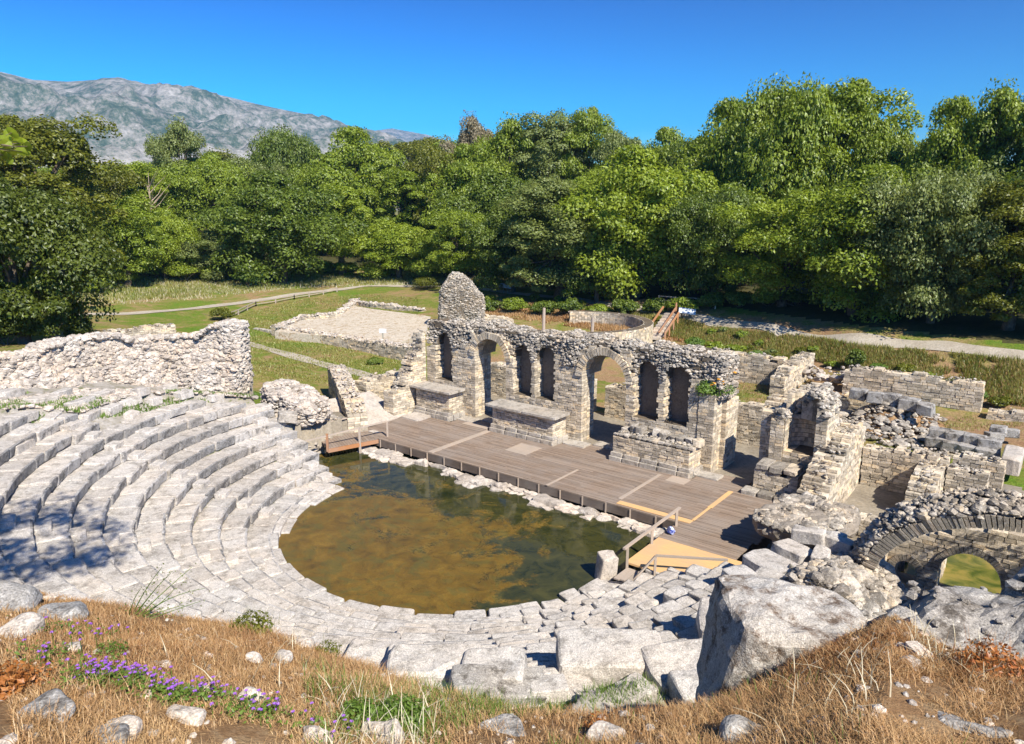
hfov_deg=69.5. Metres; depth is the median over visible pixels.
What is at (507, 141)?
tree
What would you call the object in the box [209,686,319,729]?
flower clump
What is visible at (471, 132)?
tree
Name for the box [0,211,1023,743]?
ground
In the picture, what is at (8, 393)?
stone block
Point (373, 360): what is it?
shrub
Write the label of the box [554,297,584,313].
shrub
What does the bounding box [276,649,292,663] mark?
rock
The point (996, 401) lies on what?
shrub
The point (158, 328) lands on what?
ruined wall
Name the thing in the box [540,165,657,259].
tree
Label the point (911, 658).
rock
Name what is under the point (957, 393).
ruined wall
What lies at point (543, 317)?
timber post
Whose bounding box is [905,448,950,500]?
ruined wall
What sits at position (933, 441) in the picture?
stone block
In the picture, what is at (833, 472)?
ruined wall
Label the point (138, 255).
tree
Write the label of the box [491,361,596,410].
ruined wall
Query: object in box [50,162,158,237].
tree
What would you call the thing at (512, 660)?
stone block
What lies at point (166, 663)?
rock
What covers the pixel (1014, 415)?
ruined wall
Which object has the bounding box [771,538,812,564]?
stone block
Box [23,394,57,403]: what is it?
stone block
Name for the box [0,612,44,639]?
rock
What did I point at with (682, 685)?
stone block
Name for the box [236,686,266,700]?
rock
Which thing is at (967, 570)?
chamber water
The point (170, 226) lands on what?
tree
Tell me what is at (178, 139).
tree
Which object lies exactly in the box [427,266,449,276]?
shrub
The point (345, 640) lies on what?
stone block
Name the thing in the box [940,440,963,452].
stone block
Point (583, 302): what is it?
shrub
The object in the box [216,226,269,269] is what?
tree
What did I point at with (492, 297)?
shrub
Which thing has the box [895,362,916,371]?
shrub
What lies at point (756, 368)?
ruined wall
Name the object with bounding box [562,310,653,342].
round ruin
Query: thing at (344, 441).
footbridge
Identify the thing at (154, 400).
stone block
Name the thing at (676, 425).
stage building
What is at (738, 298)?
shrub
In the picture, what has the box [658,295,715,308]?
post fence
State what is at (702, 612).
stone block
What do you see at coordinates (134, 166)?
tree
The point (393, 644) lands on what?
stone block
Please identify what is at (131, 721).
rock
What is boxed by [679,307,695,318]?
information board
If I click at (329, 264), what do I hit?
shrub
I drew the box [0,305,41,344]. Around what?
shrub
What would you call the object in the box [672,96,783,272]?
tree
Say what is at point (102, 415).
ledge grass
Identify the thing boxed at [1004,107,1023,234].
tree
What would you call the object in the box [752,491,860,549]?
overhanging rubble mass
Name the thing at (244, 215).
tree
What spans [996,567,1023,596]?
rock outcrop
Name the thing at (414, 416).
paving slab
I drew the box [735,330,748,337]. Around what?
shrub
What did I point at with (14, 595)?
rock
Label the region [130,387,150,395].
stone block
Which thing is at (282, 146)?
tree
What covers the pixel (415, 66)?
sky
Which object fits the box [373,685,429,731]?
weed
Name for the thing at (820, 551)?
stone block
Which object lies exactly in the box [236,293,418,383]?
lawn grass
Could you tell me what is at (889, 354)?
bank grass
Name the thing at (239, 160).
tree
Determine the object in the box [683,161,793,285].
tree
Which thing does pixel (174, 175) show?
tree
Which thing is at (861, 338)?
path
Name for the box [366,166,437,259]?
tree
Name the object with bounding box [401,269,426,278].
shrub
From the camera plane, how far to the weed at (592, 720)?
4.91 m
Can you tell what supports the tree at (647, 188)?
on the ground at (954, 327)
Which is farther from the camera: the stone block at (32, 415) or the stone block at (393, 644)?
the stone block at (32, 415)
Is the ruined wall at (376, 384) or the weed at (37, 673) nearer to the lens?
the weed at (37, 673)
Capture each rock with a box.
[0,580,42,611]
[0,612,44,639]
[18,688,75,722]
[37,601,88,620]
[88,723,129,743]
[107,715,142,740]
[153,660,171,667]
[166,704,206,726]
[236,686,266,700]
[245,651,262,662]
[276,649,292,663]
[295,635,314,649]
[301,725,335,743]
[359,718,405,743]
[477,713,526,735]
[586,720,625,740]
[719,714,763,743]
[897,655,920,666]
[905,641,933,658]
[937,711,1012,737]
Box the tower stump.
[437,271,513,322]
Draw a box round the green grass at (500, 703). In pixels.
[298,650,968,743]
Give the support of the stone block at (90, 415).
on the ground at (954, 327)
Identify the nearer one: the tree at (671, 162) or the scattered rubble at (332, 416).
the scattered rubble at (332, 416)
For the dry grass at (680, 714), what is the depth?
4.70 m
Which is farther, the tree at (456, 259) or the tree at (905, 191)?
the tree at (456, 259)
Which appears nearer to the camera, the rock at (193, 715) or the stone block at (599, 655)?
the rock at (193, 715)
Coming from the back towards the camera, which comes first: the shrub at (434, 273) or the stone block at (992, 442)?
the shrub at (434, 273)
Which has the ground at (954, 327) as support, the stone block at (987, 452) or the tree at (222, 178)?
the tree at (222, 178)
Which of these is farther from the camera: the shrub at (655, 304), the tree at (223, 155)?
the tree at (223, 155)
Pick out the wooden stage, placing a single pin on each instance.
(714, 517)
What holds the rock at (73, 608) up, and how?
on the ground at (954, 327)
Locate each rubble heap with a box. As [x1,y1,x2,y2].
[776,550,907,621]
[798,364,844,385]
[839,401,946,450]
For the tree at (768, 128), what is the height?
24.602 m
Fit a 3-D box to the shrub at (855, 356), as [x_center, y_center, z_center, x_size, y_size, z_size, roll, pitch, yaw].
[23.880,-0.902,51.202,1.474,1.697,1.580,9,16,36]
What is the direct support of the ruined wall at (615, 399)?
on the ground at (954, 327)
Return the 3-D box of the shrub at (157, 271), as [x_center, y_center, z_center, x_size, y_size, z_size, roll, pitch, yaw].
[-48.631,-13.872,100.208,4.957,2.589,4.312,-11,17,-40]
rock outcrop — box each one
[859,579,1023,661]
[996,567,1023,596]
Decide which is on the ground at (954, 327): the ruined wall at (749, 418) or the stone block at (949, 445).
the ruined wall at (749, 418)
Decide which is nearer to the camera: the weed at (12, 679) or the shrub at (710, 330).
the weed at (12, 679)
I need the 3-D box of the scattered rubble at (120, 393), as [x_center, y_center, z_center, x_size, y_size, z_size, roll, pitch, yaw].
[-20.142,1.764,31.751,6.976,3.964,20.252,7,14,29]
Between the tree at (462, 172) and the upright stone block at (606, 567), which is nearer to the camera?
the upright stone block at (606, 567)
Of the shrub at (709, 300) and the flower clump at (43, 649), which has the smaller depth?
the flower clump at (43, 649)
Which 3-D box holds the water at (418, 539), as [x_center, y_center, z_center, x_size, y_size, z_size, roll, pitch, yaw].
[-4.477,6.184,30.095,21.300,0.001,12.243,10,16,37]
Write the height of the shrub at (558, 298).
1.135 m
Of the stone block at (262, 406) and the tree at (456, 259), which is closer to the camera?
the stone block at (262, 406)
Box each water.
[279,445,649,617]
[901,553,1001,593]
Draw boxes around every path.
[79,285,1023,362]
[249,342,370,376]
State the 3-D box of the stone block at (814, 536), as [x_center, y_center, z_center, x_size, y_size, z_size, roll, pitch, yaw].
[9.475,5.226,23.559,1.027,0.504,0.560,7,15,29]
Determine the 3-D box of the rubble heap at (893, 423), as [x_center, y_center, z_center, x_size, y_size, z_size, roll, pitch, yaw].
[20.190,2.462,40.284,5.700,1.759,8.200,10,16,37]
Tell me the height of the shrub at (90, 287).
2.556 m
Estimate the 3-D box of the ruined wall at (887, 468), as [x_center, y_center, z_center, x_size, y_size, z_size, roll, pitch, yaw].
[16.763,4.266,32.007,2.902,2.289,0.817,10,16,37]
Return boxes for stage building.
[383,318,739,480]
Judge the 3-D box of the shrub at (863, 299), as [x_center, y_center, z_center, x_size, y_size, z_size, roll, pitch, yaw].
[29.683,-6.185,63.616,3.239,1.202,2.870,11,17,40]
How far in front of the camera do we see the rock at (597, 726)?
4.59 m
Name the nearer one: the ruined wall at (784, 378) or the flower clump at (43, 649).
the flower clump at (43, 649)
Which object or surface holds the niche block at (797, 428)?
on the ground at (954, 327)
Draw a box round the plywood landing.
[614,507,741,581]
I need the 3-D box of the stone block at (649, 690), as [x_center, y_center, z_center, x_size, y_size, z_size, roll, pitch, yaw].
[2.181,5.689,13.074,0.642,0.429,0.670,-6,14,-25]
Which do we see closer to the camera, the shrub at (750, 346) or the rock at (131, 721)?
the rock at (131, 721)
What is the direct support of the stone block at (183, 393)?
on the ground at (954, 327)
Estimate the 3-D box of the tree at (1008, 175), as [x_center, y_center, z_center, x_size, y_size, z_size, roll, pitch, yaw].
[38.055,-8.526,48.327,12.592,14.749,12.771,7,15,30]
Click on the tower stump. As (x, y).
(461, 295)
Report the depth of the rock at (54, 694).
3.65 m
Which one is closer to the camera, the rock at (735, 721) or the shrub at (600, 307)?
the rock at (735, 721)
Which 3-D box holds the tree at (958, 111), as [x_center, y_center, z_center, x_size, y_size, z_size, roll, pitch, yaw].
[40.864,-15.211,67.400,12.441,19.214,12.267,4,13,16]
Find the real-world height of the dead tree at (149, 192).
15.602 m
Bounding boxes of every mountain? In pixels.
[0,72,406,210]
[379,128,446,141]
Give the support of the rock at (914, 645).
on the ground at (954, 327)
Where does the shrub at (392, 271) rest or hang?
on the ground at (954, 327)
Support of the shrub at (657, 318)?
on the ground at (954, 327)
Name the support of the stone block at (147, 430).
on the ground at (954, 327)
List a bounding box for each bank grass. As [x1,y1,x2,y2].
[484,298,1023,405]
[589,305,1023,406]
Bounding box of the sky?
[0,0,1023,163]
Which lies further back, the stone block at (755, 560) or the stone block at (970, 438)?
the stone block at (970, 438)
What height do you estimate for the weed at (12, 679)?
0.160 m
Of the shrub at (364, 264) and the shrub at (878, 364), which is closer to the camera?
the shrub at (878, 364)
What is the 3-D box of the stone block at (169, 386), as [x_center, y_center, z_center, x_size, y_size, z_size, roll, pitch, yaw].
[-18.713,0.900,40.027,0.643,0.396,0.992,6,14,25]
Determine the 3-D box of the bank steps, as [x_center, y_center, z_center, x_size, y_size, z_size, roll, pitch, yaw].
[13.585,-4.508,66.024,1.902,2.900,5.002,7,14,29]
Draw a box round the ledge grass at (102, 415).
[0,387,261,422]
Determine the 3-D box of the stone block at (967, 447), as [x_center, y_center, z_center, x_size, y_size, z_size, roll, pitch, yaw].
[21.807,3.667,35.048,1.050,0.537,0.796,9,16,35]
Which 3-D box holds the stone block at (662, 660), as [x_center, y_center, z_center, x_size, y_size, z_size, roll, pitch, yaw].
[3.167,5.553,13.608,1.552,0.821,1.159,-3,13,-14]
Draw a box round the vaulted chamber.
[848,487,1023,590]
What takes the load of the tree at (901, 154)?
on the ground at (954, 327)
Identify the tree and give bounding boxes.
[0,111,132,286]
[0,130,40,284]
[0,172,125,343]
[20,159,128,192]
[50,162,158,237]
[64,193,171,286]
[101,160,175,216]
[115,160,216,231]
[119,207,202,279]
[134,169,166,211]
[143,114,211,212]
[167,228,247,280]
[171,147,238,164]
[173,149,268,234]
[191,169,372,285]
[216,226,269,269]
[223,154,292,226]
[240,123,321,225]
[286,151,354,255]
[306,125,419,255]
[313,181,375,276]
[345,218,442,278]
[366,133,450,219]
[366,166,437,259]
[398,142,477,246]
[409,203,494,278]
[418,143,518,256]
[425,129,512,165]
[435,166,553,271]
[438,109,503,152]
[459,199,555,292]
[467,110,545,182]
[495,176,627,299]
[502,142,599,179]
[512,110,600,220]
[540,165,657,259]
[547,104,614,181]
[552,144,733,299]
[559,229,644,302]
[591,125,657,174]
[642,126,685,259]
[658,179,779,294]
[665,135,702,169]
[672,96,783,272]
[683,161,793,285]
[699,192,848,306]
[703,69,857,263]
[751,161,944,322]
[761,76,924,206]
[820,103,920,190]
[844,160,1023,323]
[848,177,940,292]
[889,139,916,169]
[898,94,1015,282]
[926,74,1023,277]
[942,178,1023,330]
[978,160,1023,291]
[984,93,1023,276]
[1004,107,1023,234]
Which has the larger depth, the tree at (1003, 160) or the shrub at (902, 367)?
the tree at (1003, 160)
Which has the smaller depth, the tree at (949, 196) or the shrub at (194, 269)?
the tree at (949, 196)
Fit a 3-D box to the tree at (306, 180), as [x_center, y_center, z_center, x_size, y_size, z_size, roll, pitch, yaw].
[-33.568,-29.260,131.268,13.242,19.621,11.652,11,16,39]
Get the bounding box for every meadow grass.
[75,270,444,301]
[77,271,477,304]
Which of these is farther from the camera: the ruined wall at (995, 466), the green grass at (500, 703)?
the ruined wall at (995, 466)
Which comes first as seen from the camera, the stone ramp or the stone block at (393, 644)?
the stone block at (393, 644)
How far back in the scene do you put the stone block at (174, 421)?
33.56 m
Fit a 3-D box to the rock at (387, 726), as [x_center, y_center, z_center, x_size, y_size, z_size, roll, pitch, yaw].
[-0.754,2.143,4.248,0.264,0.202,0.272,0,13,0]
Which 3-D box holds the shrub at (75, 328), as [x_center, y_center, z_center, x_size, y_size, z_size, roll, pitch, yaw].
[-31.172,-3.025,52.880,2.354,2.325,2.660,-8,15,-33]
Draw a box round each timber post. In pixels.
[542,308,545,329]
[591,317,594,331]
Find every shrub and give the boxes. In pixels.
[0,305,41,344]
[14,312,68,338]
[61,313,94,336]
[86,274,110,292]
[107,269,139,283]
[142,262,167,277]
[169,264,200,281]
[199,264,227,279]
[201,307,235,320]
[232,270,262,285]
[316,260,334,271]
[345,261,359,271]
[357,261,380,273]
[366,356,383,364]
[383,268,395,275]
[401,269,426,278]
[412,276,440,289]
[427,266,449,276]
[485,295,496,300]
[485,299,501,310]
[502,297,530,311]
[527,300,555,313]
[529,293,539,301]
[554,295,563,301]
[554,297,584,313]
[578,300,586,305]
[584,303,612,311]
[610,298,640,312]
[639,297,668,313]
[650,316,661,322]
[665,296,703,309]
[684,337,704,345]
[695,379,736,395]
[696,291,725,308]
[705,341,723,348]
[706,328,717,333]
[718,327,729,331]
[723,344,747,351]
[724,291,757,306]
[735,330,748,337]
[746,344,754,349]
[747,350,762,354]
[750,293,776,305]
[754,339,763,345]
[763,349,777,353]
[768,352,789,360]
[793,346,807,353]
[807,345,819,350]
[823,361,837,366]
[835,295,872,304]
[844,348,866,367]
[870,363,887,368]
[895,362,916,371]
[977,301,1006,310]
[986,396,1011,406]
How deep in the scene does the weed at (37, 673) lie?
4.10 m
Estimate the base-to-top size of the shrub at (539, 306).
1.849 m
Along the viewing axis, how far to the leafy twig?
4.42 m
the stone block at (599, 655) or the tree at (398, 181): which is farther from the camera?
the tree at (398, 181)
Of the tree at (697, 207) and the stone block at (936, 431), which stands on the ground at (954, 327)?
the tree at (697, 207)
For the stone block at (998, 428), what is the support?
on the stone block at (995, 434)
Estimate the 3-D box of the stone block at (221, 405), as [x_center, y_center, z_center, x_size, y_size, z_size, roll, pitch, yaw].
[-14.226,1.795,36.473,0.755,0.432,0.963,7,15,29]
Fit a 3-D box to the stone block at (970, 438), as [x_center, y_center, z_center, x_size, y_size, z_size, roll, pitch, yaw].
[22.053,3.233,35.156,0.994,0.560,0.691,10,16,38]
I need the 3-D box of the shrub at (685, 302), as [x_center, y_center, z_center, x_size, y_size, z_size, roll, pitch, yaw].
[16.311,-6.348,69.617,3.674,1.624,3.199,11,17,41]
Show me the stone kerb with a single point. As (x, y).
(265, 330)
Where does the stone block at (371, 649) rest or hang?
on the ground at (954, 327)
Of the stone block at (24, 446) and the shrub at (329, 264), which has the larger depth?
the shrub at (329, 264)
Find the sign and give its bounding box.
[379,329,385,334]
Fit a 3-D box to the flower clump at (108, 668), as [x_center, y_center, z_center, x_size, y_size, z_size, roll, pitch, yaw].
[-2.337,1.785,4.287,0.718,0.413,0.654,-10,16,-37]
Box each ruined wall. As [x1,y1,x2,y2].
[0,318,253,394]
[101,323,175,335]
[327,364,367,432]
[355,368,402,397]
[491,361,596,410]
[604,382,625,420]
[706,347,787,384]
[736,400,774,446]
[765,382,822,406]
[769,351,814,395]
[797,419,865,502]
[838,392,870,415]
[842,364,984,412]
[853,512,879,538]
[860,443,939,493]
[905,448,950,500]
[913,445,954,458]
[938,558,946,583]
[944,463,989,493]
[952,450,1006,490]
[986,407,1023,421]
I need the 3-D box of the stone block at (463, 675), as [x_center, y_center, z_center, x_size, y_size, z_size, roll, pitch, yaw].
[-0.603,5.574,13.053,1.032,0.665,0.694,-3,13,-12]
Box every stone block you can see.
[0,388,24,398]
[3,410,38,422]
[6,423,43,435]
[13,439,35,455]
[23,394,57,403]
[40,411,61,420]
[50,388,72,396]
[63,396,96,407]
[76,419,87,426]
[78,409,100,421]
[88,388,115,397]
[99,403,121,415]
[118,395,142,406]
[123,409,139,419]
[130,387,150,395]
[135,427,159,434]
[143,396,162,406]
[156,383,177,390]
[160,417,187,425]
[173,388,193,399]
[185,406,213,415]
[206,394,223,401]
[212,402,235,407]
[248,403,271,411]
[277,410,297,423]
[311,635,376,656]
[343,638,404,668]
[382,641,417,670]
[387,643,492,681]
[448,664,502,697]
[461,646,527,682]
[484,667,546,706]
[556,628,661,689]
[594,550,618,580]
[615,672,656,702]
[641,639,701,693]
[667,669,698,706]
[696,597,709,637]
[721,564,758,575]
[742,548,798,572]
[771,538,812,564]
[791,525,825,545]
[810,544,830,560]
[825,532,853,551]
[826,530,846,537]
[848,387,868,400]
[866,391,883,403]
[883,392,901,405]
[897,396,921,411]
[916,401,935,416]
[925,435,945,447]
[928,426,951,437]
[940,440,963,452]
[945,429,965,441]
[958,442,976,453]
[962,432,985,444]
[975,446,1000,459]
[977,436,1002,450]
[983,431,1005,441]
[989,424,1007,436]
[1001,444,1023,475]
[1005,428,1019,437]
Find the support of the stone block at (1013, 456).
on the ground at (954, 327)
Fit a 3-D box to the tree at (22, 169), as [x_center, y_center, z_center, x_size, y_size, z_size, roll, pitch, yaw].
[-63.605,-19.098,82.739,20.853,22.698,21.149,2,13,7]
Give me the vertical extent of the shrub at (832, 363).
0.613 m
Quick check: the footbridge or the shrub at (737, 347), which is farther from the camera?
the shrub at (737, 347)
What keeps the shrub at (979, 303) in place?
on the ground at (954, 327)
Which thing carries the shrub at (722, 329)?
on the ground at (954, 327)
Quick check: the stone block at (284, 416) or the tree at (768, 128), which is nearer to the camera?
the stone block at (284, 416)
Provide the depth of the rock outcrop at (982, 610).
6.83 m
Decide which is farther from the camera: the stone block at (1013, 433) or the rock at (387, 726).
the stone block at (1013, 433)
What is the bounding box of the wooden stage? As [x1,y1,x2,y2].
[357,417,772,559]
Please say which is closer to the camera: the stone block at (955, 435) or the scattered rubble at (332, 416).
the stone block at (955, 435)
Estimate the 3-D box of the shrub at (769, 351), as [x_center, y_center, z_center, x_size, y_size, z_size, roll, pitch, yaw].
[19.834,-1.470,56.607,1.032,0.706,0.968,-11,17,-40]
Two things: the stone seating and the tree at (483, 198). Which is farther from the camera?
the tree at (483, 198)
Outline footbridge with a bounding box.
[304,417,388,452]
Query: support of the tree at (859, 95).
on the ground at (954, 327)
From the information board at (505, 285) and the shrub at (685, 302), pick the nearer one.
the shrub at (685, 302)
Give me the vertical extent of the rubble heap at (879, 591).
4.459 m
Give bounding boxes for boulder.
[695,575,865,701]
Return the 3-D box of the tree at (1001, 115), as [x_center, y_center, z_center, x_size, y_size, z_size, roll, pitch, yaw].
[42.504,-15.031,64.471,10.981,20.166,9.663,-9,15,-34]
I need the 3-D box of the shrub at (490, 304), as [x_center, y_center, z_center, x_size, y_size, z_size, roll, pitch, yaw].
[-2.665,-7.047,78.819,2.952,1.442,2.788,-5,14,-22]
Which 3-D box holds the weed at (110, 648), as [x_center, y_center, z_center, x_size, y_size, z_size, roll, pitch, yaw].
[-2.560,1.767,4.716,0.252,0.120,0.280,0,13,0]
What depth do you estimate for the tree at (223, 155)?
229.02 m
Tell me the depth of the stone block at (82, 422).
30.50 m
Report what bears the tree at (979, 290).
on the ground at (954, 327)
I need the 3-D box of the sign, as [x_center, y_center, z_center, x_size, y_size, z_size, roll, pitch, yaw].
[-10.867,-3.056,62.120,0.600,1.175,0.050,0,13,0]
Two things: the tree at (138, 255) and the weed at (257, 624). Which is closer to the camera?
the weed at (257, 624)
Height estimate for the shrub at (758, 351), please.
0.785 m
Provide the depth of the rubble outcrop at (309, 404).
38.09 m
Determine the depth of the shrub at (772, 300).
65.69 m
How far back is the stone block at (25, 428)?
28.31 m
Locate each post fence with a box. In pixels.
[228,287,337,318]
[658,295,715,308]
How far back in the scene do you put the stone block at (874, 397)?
40.33 m
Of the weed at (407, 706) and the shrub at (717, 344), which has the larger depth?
the shrub at (717, 344)
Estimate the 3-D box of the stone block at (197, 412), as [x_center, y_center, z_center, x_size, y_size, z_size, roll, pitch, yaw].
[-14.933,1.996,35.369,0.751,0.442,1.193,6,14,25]
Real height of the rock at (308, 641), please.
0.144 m
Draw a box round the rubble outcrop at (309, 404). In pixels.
[259,379,332,427]
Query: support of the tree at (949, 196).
on the ground at (954, 327)
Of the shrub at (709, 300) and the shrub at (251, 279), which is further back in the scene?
the shrub at (251, 279)
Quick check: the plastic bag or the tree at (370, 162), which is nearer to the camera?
the plastic bag
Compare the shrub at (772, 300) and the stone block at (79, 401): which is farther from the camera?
the shrub at (772, 300)
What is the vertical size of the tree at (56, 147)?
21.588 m
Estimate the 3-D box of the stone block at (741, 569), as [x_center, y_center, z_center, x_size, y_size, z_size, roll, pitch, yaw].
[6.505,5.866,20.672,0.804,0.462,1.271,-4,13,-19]
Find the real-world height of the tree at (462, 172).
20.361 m
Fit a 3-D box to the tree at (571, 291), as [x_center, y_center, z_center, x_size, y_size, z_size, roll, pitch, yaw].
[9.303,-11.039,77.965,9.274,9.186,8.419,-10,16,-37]
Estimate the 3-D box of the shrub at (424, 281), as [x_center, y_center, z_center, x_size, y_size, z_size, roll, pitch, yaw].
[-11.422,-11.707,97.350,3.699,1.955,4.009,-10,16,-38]
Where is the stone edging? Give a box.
[357,445,666,540]
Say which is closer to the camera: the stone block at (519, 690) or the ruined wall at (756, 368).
the stone block at (519, 690)
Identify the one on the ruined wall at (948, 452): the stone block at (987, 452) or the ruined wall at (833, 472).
the stone block at (987, 452)
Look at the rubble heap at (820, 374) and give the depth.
48.64 m
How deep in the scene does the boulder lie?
6.28 m
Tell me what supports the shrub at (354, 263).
on the ground at (954, 327)
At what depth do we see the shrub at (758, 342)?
57.90 m
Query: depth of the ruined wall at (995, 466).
30.69 m
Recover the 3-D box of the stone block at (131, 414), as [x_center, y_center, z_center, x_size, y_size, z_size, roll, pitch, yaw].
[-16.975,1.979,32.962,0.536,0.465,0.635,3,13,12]
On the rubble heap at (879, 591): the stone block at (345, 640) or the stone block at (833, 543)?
the stone block at (833, 543)
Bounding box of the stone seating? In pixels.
[0,399,785,709]
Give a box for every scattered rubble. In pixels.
[0,388,258,418]
[272,414,342,453]
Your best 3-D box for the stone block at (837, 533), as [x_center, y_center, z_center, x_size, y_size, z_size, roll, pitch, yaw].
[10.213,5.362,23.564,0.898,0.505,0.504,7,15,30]
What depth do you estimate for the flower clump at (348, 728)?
4.23 m
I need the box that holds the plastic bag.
[666,526,674,534]
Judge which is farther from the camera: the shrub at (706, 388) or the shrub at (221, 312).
the shrub at (221, 312)
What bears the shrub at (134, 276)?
on the ground at (954, 327)
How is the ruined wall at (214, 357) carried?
on the ground at (954, 327)
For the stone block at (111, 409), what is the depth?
32.53 m
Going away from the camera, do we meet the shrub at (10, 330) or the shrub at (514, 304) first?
the shrub at (10, 330)
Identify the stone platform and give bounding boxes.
[270,298,430,360]
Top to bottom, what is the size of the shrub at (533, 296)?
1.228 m
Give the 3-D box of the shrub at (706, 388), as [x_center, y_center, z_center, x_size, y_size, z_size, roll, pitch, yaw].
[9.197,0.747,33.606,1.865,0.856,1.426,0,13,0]
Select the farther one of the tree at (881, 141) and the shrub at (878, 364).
the tree at (881, 141)
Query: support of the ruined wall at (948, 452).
on the ground at (954, 327)
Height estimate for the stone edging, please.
0.917 m
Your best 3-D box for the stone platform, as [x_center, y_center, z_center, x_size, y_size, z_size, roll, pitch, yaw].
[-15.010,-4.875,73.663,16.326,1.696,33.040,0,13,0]
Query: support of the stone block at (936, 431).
on the stone block at (933, 441)
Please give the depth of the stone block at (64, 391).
34.64 m
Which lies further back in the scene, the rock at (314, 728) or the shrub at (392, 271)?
the shrub at (392, 271)
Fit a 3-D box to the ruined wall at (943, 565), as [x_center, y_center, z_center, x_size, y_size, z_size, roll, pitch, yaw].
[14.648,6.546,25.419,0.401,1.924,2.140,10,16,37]
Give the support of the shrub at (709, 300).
on the ground at (954, 327)
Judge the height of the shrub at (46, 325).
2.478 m
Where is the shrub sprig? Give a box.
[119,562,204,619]
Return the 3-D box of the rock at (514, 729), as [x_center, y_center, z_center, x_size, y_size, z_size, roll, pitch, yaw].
[-0.065,2.301,4.696,0.342,0.112,0.282,0,13,0]
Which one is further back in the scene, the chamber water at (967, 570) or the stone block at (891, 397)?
the stone block at (891, 397)
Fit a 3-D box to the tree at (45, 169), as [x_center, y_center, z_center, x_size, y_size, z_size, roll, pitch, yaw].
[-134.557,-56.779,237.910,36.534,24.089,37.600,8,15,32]
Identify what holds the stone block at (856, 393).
on the rubble heap at (893, 423)
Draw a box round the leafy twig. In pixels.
[0,127,31,163]
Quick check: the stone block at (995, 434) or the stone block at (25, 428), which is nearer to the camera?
the stone block at (25, 428)
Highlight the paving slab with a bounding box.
[401,412,430,420]
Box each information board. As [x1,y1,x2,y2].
[499,283,510,292]
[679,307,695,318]
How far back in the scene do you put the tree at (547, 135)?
112.85 m
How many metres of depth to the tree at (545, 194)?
78.48 m
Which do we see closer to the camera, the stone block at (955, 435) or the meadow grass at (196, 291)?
the stone block at (955, 435)
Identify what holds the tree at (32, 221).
on the ground at (954, 327)
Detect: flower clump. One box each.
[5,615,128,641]
[6,631,97,666]
[42,652,182,696]
[115,669,223,707]
[169,675,268,718]
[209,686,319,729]
[277,702,370,743]
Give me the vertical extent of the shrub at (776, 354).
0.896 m
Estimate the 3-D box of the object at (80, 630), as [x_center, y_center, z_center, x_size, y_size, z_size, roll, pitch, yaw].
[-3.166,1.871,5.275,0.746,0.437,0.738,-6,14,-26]
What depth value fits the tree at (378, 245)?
104.78 m
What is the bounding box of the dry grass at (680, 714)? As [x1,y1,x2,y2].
[0,590,1023,743]
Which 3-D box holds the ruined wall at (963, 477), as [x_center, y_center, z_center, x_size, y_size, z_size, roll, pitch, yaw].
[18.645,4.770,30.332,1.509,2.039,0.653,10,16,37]
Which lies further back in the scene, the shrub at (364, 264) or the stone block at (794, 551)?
the shrub at (364, 264)
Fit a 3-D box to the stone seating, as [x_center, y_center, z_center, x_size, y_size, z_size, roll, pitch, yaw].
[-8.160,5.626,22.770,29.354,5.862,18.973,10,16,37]
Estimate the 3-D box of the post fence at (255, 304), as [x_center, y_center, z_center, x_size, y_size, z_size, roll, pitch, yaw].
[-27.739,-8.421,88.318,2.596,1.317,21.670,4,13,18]
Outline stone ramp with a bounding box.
[328,391,405,424]
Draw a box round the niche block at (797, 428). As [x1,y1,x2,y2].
[741,382,841,500]
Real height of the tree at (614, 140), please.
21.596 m
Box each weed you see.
[0,645,35,699]
[11,656,56,687]
[90,637,128,661]
[225,605,279,636]
[315,634,346,656]
[326,686,384,729]
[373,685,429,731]
[584,709,607,726]
[951,627,1023,680]
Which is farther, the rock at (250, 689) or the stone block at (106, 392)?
the stone block at (106, 392)
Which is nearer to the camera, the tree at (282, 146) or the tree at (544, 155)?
the tree at (282, 146)
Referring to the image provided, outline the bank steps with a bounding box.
[652,303,682,339]
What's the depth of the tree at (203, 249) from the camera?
98.97 m
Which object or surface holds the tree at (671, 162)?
on the ground at (954, 327)
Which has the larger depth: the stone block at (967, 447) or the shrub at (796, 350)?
the shrub at (796, 350)
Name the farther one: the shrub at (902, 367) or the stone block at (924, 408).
the shrub at (902, 367)
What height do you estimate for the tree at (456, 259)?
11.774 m
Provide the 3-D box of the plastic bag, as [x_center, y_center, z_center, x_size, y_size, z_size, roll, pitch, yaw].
[5.964,5.936,27.670,0.315,0.354,0.328,0,13,0]
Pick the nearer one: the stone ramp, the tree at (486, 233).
the stone ramp
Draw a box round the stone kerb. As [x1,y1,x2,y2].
[254,327,271,333]
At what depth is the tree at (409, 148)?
227.31 m
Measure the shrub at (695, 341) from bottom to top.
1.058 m

